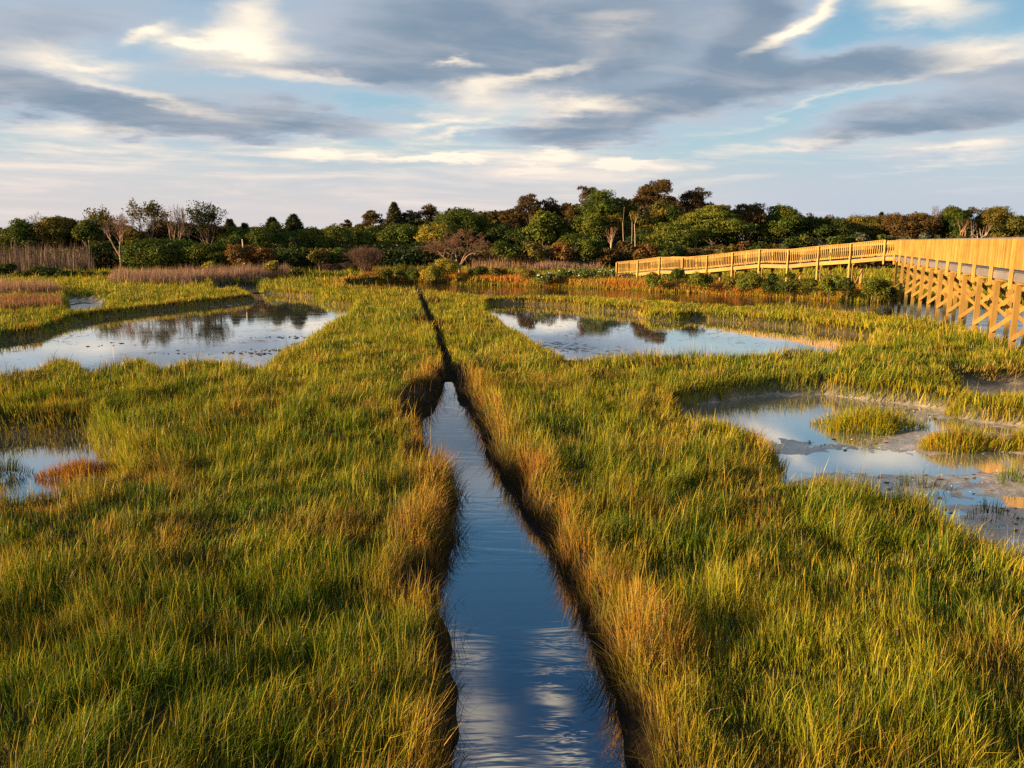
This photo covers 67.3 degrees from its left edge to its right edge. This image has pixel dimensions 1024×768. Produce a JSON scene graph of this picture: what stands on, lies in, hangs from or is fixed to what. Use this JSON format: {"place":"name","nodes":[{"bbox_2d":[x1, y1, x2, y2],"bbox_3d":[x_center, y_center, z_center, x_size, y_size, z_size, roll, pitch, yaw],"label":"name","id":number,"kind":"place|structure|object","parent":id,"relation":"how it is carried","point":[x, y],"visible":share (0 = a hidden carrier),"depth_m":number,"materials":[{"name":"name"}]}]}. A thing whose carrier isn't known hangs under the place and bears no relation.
{"place":"outdoors","nodes":[
{"label":"outdoors","id":0,"kind":"place"},
{"bbox_2d":[0,430,117,503],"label":"pond water","id":1,"kind":"structure","parent":0,"point":[38,451],"depth_m":14.18,"materials":[{"name":"blue liquid"}]},
{"bbox_2d":[0,452,35,480],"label":"grass tussock","id":2,"kind":"object","parent":1,"relation":"in","point":[8,468],"depth_m":12.80,"materials":[{"name":"green plant"}]},
{"bbox_2d":[33,451,117,483],"bbox_3d":[-7.154,1.330,12.635,1.582,0.527,0.696,0,10,0],"label":"grass tussock","id":3,"kind":"object","parent":1,"relation":"in","point":[99,467],"depth_m":12.58,"materials":[{"name":"plant"}]},
{"bbox_2d":[0,293,351,374],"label":"pond water","id":4,"kind":"structure","parent":0,"point":[226,328],"depth_m":32.01,"materials":[{"name":"blue liquid"}]},
{"bbox_2d":[0,243,1023,767],"bbox_3d":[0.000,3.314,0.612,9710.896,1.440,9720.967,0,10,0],"label":"ground","id":5,"kind":"structure","parent":0,"point":[994,487],"depth_m":8.53,"materials":[{"name":"green plant"}]},
{"bbox_2d":[0,218,46,250],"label":"leafy tree","id":6,"kind":"object","parent":5,"relation":"on","point":[18,231],"visible":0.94,"depth_m":89.22,"materials":[{"name":"green plant"}]},
{"bbox_2d":[0,275,66,294],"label":"reeds","id":7,"kind":"object","parent":5,"relation":"on","point":[34,286],"visible":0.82,"depth_m":51.51,"materials":[{"name":"brown plant"}]},
{"bbox_2d":[0,289,69,310],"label":"reeds","id":8,"kind":"object","parent":5,"relation":"on","point":[38,300],"visible":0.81,"depth_m":41.39,"materials":[{"name":"brown plant"}]},
{"bbox_2d":[0,237,94,272],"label":"reeds","id":9,"kind":"object","parent":5,"relation":"on","point":[71,263],"visible":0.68,"depth_m":80.84,"materials":[{"name":"brown plant"}]},
{"bbox_2d":[29,215,79,248],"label":"leafy tree","id":10,"kind":"object","parent":5,"relation":"on","point":[51,229],"visible":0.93,"depth_m":90.35,"materials":[{"name":"green plant"}]},
{"bbox_2d":[71,218,105,246],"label":"leafy tree","id":11,"kind":"object","parent":5,"relation":"on","point":[83,229],"visible":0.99,"depth_m":89.50,"materials":[{"name":"green plant"}]},
{"bbox_2d":[82,204,118,241],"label":"half bare tree","id":12,"kind":"object","parent":5,"relation":"on","point":[100,217],"visible":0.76,"depth_m":91.75,"materials":[{"name":"green plant"}]},
{"bbox_2d":[84,240,116,268],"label":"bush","id":13,"kind":"object","parent":5,"relation":"on","point":[106,246],"visible":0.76,"depth_m":85.76,"materials":[{"name":"green plant"}]},
{"bbox_2d":[98,212,134,267],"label":"bare tree","id":14,"kind":"object","parent":5,"relation":"on","point":[120,218],"visible":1,"depth_m":82.27,"materials":[{"name":"brown plant"}]},
{"bbox_2d":[123,225,149,245],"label":"leafy tree","id":15,"kind":"object","parent":5,"relation":"on","point":[140,234],"visible":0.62,"depth_m":89.62,"materials":[{"name":"green plant"}]},
{"bbox_2d":[121,197,172,240],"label":"half bare tree","id":16,"kind":"object","parent":5,"relation":"on","point":[149,212],"visible":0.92,"depth_m":90.65,"materials":[{"name":"green plant"}]},
{"bbox_2d":[116,236,198,270],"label":"bush","id":17,"kind":"object","parent":5,"relation":"on","point":[165,252],"visible":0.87,"depth_m":79.06,"materials":[{"name":"green plant"}]},
{"bbox_2d":[143,218,176,239],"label":"leafy tree","id":18,"kind":"object","parent":5,"relation":"on","point":[161,231],"visible":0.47,"depth_m":93.58,"materials":[{"name":"green plant"}]},
{"bbox_2d":[157,204,193,238],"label":"bare tree","id":19,"kind":"object","parent":5,"relation":"on","point":[182,220],"visible":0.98,"depth_m":90.12,"materials":[{"name":"brown plant"}]},
{"bbox_2d":[107,260,290,285],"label":"reeds","id":20,"kind":"object","parent":5,"relation":"on","point":[222,274],"visible":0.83,"depth_m":67.67,"materials":[{"name":"brown plant"}]},
{"bbox_2d":[179,241,231,267],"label":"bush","id":21,"kind":"object","parent":5,"relation":"on","point":[201,252],"visible":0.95,"depth_m":79.20,"materials":[{"name":"green plant"}]},
{"bbox_2d":[183,200,228,243],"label":"half bare tree","id":22,"kind":"object","parent":5,"relation":"on","point":[207,217],"visible":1,"depth_m":90.53,"materials":[{"name":"green plant"}]},
{"bbox_2d":[194,222,223,242],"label":"leafy tree","id":23,"kind":"object","parent":5,"relation":"on","point":[221,227],"visible":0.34,"depth_m":94.53,"materials":[{"name":"green plant"}]},
{"bbox_2d":[214,225,247,246],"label":"leafy tree","id":24,"kind":"object","parent":5,"relation":"on","point":[236,235],"visible":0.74,"depth_m":91.43,"materials":[{"name":"green plant"}]},
{"bbox_2d":[222,244,256,265],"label":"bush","id":25,"kind":"object","parent":5,"relation":"on","point":[236,253],"visible":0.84,"depth_m":77.59,"materials":[{"name":"brown plant"}]},
{"bbox_2d":[244,247,278,268],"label":"leafy tree","id":26,"kind":"object","parent":5,"relation":"on","point":[264,255],"visible":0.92,"depth_m":77.99,"materials":[{"name":"brown plant"}]},
{"bbox_2d":[244,221,298,248],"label":"leafy tree","id":27,"kind":"object","parent":5,"relation":"on","point":[266,236],"visible":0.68,"depth_m":90.73,"materials":[{"name":"green plant"}]},
{"bbox_2d":[269,233,311,247],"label":"leafy tree","id":28,"kind":"object","parent":5,"relation":"on","point":[287,241],"visible":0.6,"depth_m":90.47,"materials":[{"name":"green plant"}]},
{"bbox_2d":[285,213,304,231],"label":"cedar tree","id":29,"kind":"object","parent":5,"relation":"on","point":[293,222],"visible":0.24,"depth_m":96.37,"materials":[{"name":"green plant"}]},
{"bbox_2d":[283,245,312,269],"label":"leafy tree","id":30,"kind":"object","parent":5,"relation":"on","point":[297,255],"visible":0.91,"depth_m":79.14,"materials":[{"name":"green plant"}]},
{"bbox_2d":[292,226,329,247],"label":"leafy tree","id":31,"kind":"object","parent":5,"relation":"on","point":[310,236],"visible":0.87,"depth_m":94.11,"materials":[{"name":"green plant"}]},
{"bbox_2d":[306,250,330,270],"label":"leafy tree","id":32,"kind":"object","parent":5,"relation":"on","point":[315,256],"visible":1,"depth_m":78.52,"materials":[{"name":"green plant"}]},
{"bbox_2d":[323,223,356,246],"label":"leafy tree","id":33,"kind":"object","parent":5,"relation":"on","point":[340,234],"visible":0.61,"depth_m":106.51,"materials":[{"name":"green plant"}]},
{"bbox_2d":[326,247,356,269],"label":"leafy tree","id":34,"kind":"object","parent":5,"relation":"on","point":[336,256],"visible":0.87,"depth_m":79.96,"materials":[{"name":"green plant"}]},
{"bbox_2d":[345,226,372,246],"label":"leafy tree","id":35,"kind":"object","parent":5,"relation":"on","point":[361,236],"visible":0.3,"depth_m":113.57,"materials":[{"name":"green plant"}]},
{"bbox_2d":[342,246,385,273],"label":"bare shrub","id":36,"kind":"object","parent":5,"relation":"on","point":[366,257],"visible":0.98,"depth_m":74.57,"materials":[{"name":"brown plant"}]},
{"bbox_2d":[361,210,383,225],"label":"pine tree","id":37,"kind":"object","parent":5,"relation":"on","point":[370,217],"visible":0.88,"depth_m":138.46,"materials":[{"name":"brown plant"}]},
{"bbox_2d":[379,202,407,230],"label":"cedar tree","id":38,"kind":"object","parent":5,"relation":"on","point":[393,213],"visible":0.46,"depth_m":137.45,"materials":[{"name":"green plant"}]},
{"bbox_2d":[373,222,420,244],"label":"leafy tree","id":39,"kind":"object","parent":5,"relation":"on","point":[401,234],"visible":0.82,"depth_m":123.83,"materials":[{"name":"green plant"}]},
{"bbox_2d":[401,210,422,226],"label":"pine tree","id":40,"kind":"object","parent":5,"relation":"on","point":[411,216],"visible":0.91,"depth_m":139.12,"materials":[{"name":"green plant"}]},
{"bbox_2d":[416,203,440,226],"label":"pine tree","id":41,"kind":"object","parent":5,"relation":"on","point":[430,210],"visible":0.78,"depth_m":140.16,"materials":[{"name":"green plant"}]},
{"bbox_2d":[419,263,440,282],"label":"shrub","id":42,"kind":"object","parent":5,"relation":"on","point":[431,272],"visible":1,"depth_m":69.94,"materials":[{"name":"green plant"}]},
{"bbox_2d":[413,223,457,247],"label":"leafy tree","id":43,"kind":"object","parent":5,"relation":"on","point":[434,231],"visible":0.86,"depth_m":121.28,"materials":[{"name":"yellow plant"}]},
{"bbox_2d":[434,257,461,279],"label":"shrub","id":44,"kind":"object","parent":5,"relation":"on","point":[447,266],"visible":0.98,"depth_m":70.45,"materials":[{"name":"green plant"}]},
{"bbox_2d":[419,229,493,273],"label":"bare tree","id":45,"kind":"object","parent":5,"relation":"on","point":[452,241],"visible":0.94,"depth_m":72.49,"materials":[{"name":"brown plant"}]},
{"bbox_2d":[427,206,491,247],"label":"leafy tree","id":46,"kind":"object","parent":5,"relation":"on","point":[455,219],"visible":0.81,"depth_m":127.10,"materials":[{"name":"green plant"}]},
{"bbox_2d":[0,243,928,269],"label":"undergrowth","id":47,"kind":"object","parent":5,"relation":"on","point":[409,255],"visible":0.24,"depth_m":86.19,"materials":[{"name":"green plant"}]},
{"bbox_2d":[474,222,518,245],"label":"leafy tree","id":48,"kind":"object","parent":5,"relation":"on","point":[493,233],"visible":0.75,"depth_m":126.32,"materials":[{"name":"green plant"}]},
{"bbox_2d":[469,254,534,269],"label":"reeds","id":49,"kind":"object","parent":5,"relation":"on","point":[501,265],"visible":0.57,"depth_m":81.73,"materials":[{"name":"brown plant"}]},
{"bbox_2d":[0,197,1009,248],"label":"woods","id":50,"kind":"object","parent":5,"relation":"on","point":[753,238],"visible":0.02,"depth_m":151.00,"materials":[{"name":"green plant"}]},
{"bbox_2d":[489,239,522,263],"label":"shrub","id":51,"kind":"object","parent":5,"relation":"on","point":[510,250],"visible":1,"depth_m":82.17,"materials":[{"name":"green plant"}]},
{"bbox_2d":[0,275,1023,567],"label":"shore grass","id":52,"kind":"structure","parent":5,"relation":"on","point":[106,421],"depth_m":19.48,"materials":[{"name":"green plant"}]},
{"bbox_2d":[497,208,528,227],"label":"pine tree","id":53,"kind":"object","parent":5,"relation":"on","point":[510,217],"visible":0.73,"depth_m":135.96,"materials":[{"name":"brown plant"}]},
{"bbox_2d":[502,227,547,245],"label":"leafy tree","id":54,"kind":"object","parent":5,"relation":"on","point":[517,236],"visible":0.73,"depth_m":125.01,"materials":[{"name":"green plant"}]},
{"bbox_2d":[514,193,543,224],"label":"pine tree","id":55,"kind":"object","parent":5,"relation":"on","point":[529,202],"visible":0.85,"depth_m":139.66,"materials":[{"name":"brown plant"}]},
{"bbox_2d":[520,240,549,263],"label":"shrub","id":56,"kind":"object","parent":5,"relation":"on","point":[530,249],"visible":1,"depth_m":82.20,"materials":[{"name":"green plant"}]},
{"bbox_2d":[520,210,563,245],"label":"leafy tree","id":57,"kind":"object","parent":5,"relation":"on","point":[543,225],"visible":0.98,"depth_m":122.29,"materials":[{"name":"green plant"}]},
{"bbox_2d":[548,239,575,263],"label":"shrub","id":58,"kind":"object","parent":5,"relation":"on","point":[562,250],"visible":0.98,"depth_m":82.07,"materials":[{"name":"orange plant"}]},
{"bbox_2d":[529,257,604,270],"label":"reeds","id":59,"kind":"object","parent":5,"relation":"on","point":[552,264],"visible":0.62,"depth_m":81.75,"materials":[{"name":"brown plant"}]},
{"bbox_2d":[553,232,591,246],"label":"leafy tree","id":60,"kind":"object","parent":5,"relation":"on","point":[571,239],"visible":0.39,"depth_m":118.53,"materials":[{"name":"green plant"}]},
{"bbox_2d":[568,212,608,236],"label":"leafy tree","id":61,"kind":"object","parent":5,"relation":"on","point":[591,224],"visible":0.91,"depth_m":122.41,"materials":[{"name":"green plant"}]},
{"bbox_2d":[575,235,610,262],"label":"shrub","id":62,"kind":"object","parent":5,"relation":"on","point":[592,246],"visible":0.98,"depth_m":82.35,"materials":[{"name":"green plant"}]},
{"bbox_2d":[574,189,625,248],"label":"leafy tree","id":63,"kind":"object","parent":5,"relation":"on","point":[603,203],"visible":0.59,"depth_m":131.82,"materials":[{"name":"green plant"}]},
{"bbox_2d":[595,247,622,266],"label":"shrub","id":64,"kind":"object","parent":5,"relation":"on","point":[611,255],"visible":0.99,"depth_m":82.31,"materials":[{"name":"brown plant"}]},
{"bbox_2d":[599,213,629,245],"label":"leafy tree","id":65,"kind":"object","parent":5,"relation":"on","point":[615,221],"visible":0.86,"depth_m":124.19,"materials":[{"name":"green plant"}]},
{"bbox_2d":[361,264,885,300],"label":"bank grass","id":66,"kind":"structure","parent":5,"relation":"on","point":[668,284],"depth_m":63.51,"materials":[{"name":"plant"}]},
{"bbox_2d":[624,210,657,238],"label":"leafy tree","id":67,"kind":"object","parent":5,"relation":"on","point":[644,220],"visible":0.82,"depth_m":124.52,"materials":[{"name":"green plant"}]},
{"bbox_2d":[625,228,662,244],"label":"leafy tree","id":68,"kind":"object","parent":5,"relation":"on","point":[639,238],"visible":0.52,"depth_m":121.82,"materials":[{"name":"green plant"}]},
{"bbox_2d":[631,243,659,265],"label":"shrub","id":69,"kind":"object","parent":5,"relation":"on","point":[649,250],"visible":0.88,"depth_m":81.97,"materials":[{"name":"brown plant"}]},
{"bbox_2d":[629,179,677,216],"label":"pine tree","id":70,"kind":"object","parent":5,"relation":"on","point":[647,194],"visible":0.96,"depth_m":136.41,"materials":[{"name":"brown plant"}]},
{"bbox_2d":[645,271,665,291],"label":"shrub","id":71,"kind":"object","parent":5,"relation":"on","point":[654,278],"visible":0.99,"depth_m":59.21,"materials":[{"name":"green plant"}]},
{"bbox_2d":[649,200,672,230],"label":"leafy tree","id":72,"kind":"object","parent":5,"relation":"on","point":[659,207],"visible":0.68,"depth_m":127.58,"materials":[{"name":"green plant"}]},
{"bbox_2d":[646,221,697,247],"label":"leafy tree","id":73,"kind":"object","parent":5,"relation":"on","point":[680,234],"visible":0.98,"depth_m":115.98,"materials":[{"name":"green plant"}]},
{"bbox_2d":[656,242,688,262],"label":"shrub","id":74,"kind":"object","parent":5,"relation":"on","point":[673,250],"visible":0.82,"depth_m":81.92,"materials":[{"name":"green plant"}]},
{"bbox_2d":[665,267,689,288],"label":"shrub","id":75,"kind":"object","parent":5,"relation":"on","point":[677,274],"visible":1,"depth_m":58.72,"materials":[{"name":"green plant"}]},
{"bbox_2d":[677,186,715,247],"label":"pine tree","id":76,"kind":"object","parent":5,"relation":"on","point":[696,197],"visible":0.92,"depth_m":138.38,"materials":[{"name":"brown plant"}]},
{"bbox_2d":[687,271,714,292],"bbox_3d":[13.977,-7.332,57.142,1.737,2.115,1.868,-6,12,-31],"label":"shrub","id":77,"kind":"object","parent":5,"relation":"on","point":[704,280],"visible":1,"depth_m":56.74,"materials":[{"name":"green plant"}]},
{"bbox_2d":[669,204,759,245],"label":"leafy tree","id":78,"kind":"object","parent":5,"relation":"on","point":[711,223],"visible":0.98,"depth_m":120.94,"materials":[{"name":"green plant"}]},
{"bbox_2d":[732,202,766,240],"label":"pine tree","id":79,"kind":"object","parent":5,"relation":"on","point":[745,212],"visible":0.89,"depth_m":141.96,"materials":[{"name":"green plant"}]},
{"bbox_2d":[735,269,764,296],"bbox_3d":[16.831,-6.876,54.075,2.380,2.343,2.084,0,10,0],"label":"shrub","id":80,"kind":"object","parent":5,"relation":"on","point":[749,280],"visible":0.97,"depth_m":53.73,"materials":[{"name":"green plant"}]},
{"bbox_2d":[760,272,780,296],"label":"shrub","id":81,"kind":"object","parent":5,"relation":"on","point":[771,281],"visible":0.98,"depth_m":52.94,"materials":[{"name":"green plant"}]},
{"bbox_2d":[752,203,809,243],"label":"leafy tree","id":82,"kind":"object","parent":5,"relation":"on","point":[782,222],"visible":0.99,"depth_m":141.84,"materials":[{"name":"green plant"}]},
{"bbox_2d":[778,271,800,298],"bbox_3d":[18.867,-6.517,52.208,1.279,2.302,1.602,-5,11,-24],"label":"shrub","id":83,"kind":"object","parent":5,"relation":"on","point":[787,285],"visible":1,"depth_m":52.03,"materials":[{"name":"green plant"}]},
{"bbox_2d":[787,217,837,243],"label":"leafy tree","id":84,"kind":"object","parent":5,"relation":"on","point":[818,229],"visible":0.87,"depth_m":142.14,"materials":[{"name":"green plant"}]},
{"bbox_2d":[616,237,1023,351],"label":"boardwalk","id":85,"kind":"structure","parent":5,"relation":"on","point":[995,261],"depth_m":38.54,"materials":[{"name":"yellow wood"}]},
{"bbox_2d":[818,274,843,300],"bbox_3d":[20.751,-6.084,50.181,1.599,2.185,1.563,8,13,37],"label":"shrub","id":86,"kind":"object","parent":5,"relation":"on","point":[827,283],"visible":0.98,"depth_m":49.95,"materials":[{"name":"green plant"}]},
{"bbox_2d":[818,216,859,242],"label":"leafy tree","id":87,"kind":"object","parent":5,"relation":"on","point":[846,229],"visible":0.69,"depth_m":141.72,"materials":[{"name":"green plant"}]},
{"bbox_2d":[840,215,884,240],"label":"leafy tree","id":88,"kind":"object","parent":5,"relation":"on","point":[869,225],"visible":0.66,"depth_m":146.69,"materials":[{"name":"green plant"}]},
{"bbox_2d":[861,278,891,303],"bbox_3d":[22.753,-5.689,48.342,2.074,2.082,2.021,0,10,0],"label":"shrub","id":89,"kind":"object","parent":5,"relation":"on","point":[871,286],"visible":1,"depth_m":47.79,"materials":[{"name":"green plant"}]},
{"bbox_2d":[876,212,919,240],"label":"leafy tree","id":90,"kind":"object","parent":5,"relation":"on","point":[896,224],"visible":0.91,"depth_m":144.57,"materials":[{"name":"brown plant"}]},
{"bbox_2d":[901,211,944,238],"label":"leafy tree","id":91,"kind":"object","parent":5,"relation":"on","point":[929,223],"visible":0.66,"depth_m":144.62,"materials":[{"name":"brown plant"}]},
{"bbox_2d":[888,469,957,493],"bbox_3d":[6.439,1.459,12.017,1.196,0.496,0.533,0,10,0],"label":"grass tussock","id":92,"kind":"object","parent":5,"relation":"on","point":[906,481],"depth_m":12.04,"materials":[{"name":"green plant"}]},
{"bbox_2d":[931,205,974,237],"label":"leafy tree","id":93,"kind":"object","parent":5,"relation":"on","point":[950,215],"visible":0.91,"depth_m":144.96,"materials":[{"name":"green plant"}]},
{"bbox_2d":[916,419,1023,454],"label":"grass tussock","id":94,"kind":"object","parent":5,"relation":"on","point":[947,440],"depth_m":14.38,"materials":[{"name":"green plant"}]},
{"bbox_2d":[941,388,1023,417],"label":"grass tussock","id":95,"kind":"object","parent":5,"relation":"on","point":[947,412],"depth_m":17.33,"materials":[{"name":"green plant"}]},
{"bbox_2d":[966,205,1023,237],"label":"leafy tree","id":96,"kind":"object","parent":5,"relation":"on","point":[998,220],"visible":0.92,"depth_m":144.44,"materials":[{"name":"green plant"}]},
{"bbox_2d":[967,493,1023,522],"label":"grass tussock","id":97,"kind":"object","parent":5,"relation":"on","point":[984,505],"depth_m":10.83,"materials":[{"name":"green plant"}]},
{"bbox_2d":[994,459,1023,482],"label":"grass tussock","id":98,"kind":"object","parent":5,"relation":"on","point":[1013,474],"depth_m":12.48,"materials":[{"name":"green plant"}]},
{"bbox_2d":[1006,423,1023,451],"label":"grass tussock","id":99,"kind":"object","parent":5,"relation":"on","point":[1018,436],"depth_m":14.50,"materials":[{"name":"plant"}]},
{"bbox_2d":[0,0,1023,241],"label":"sky","id":100,"kind":"structure","parent":0,"point":[325,113],"materials":[{"name":"blue"}]},
{"bbox_2d":[418,381,626,767],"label":"ditch water","id":101,"kind":"structure","parent":0,"point":[524,636],"depth_m":7.55,"materials":[{"name":"blue liquid"}]},
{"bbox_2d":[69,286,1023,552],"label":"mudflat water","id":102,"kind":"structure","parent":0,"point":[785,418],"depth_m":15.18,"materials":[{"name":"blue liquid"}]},
{"bbox_2d":[809,400,930,434],"bbox_3d":[7.563,0.624,15.990,2.472,0.695,1.230,0,10,0],"label":"grass tussock","id":103,"kind":"object","parent":102,"relation":"in","point":[846,422],"depth_m":15.91,"materials":[{"name":"green plant"}]},
{"bbox_2d":[489,304,869,360],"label":"pond water","id":104,"kind":"structure","parent":0,"point":[570,332],"depth_m":32.36,"materials":[{"name":"blue liquid"}]},
{"bbox_2d":[349,281,1023,350],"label":"creek water","id":105,"kind":"structure","parent":0,"point":[884,308],"depth_m":51.94,"materials":[{"name":"liquid"}]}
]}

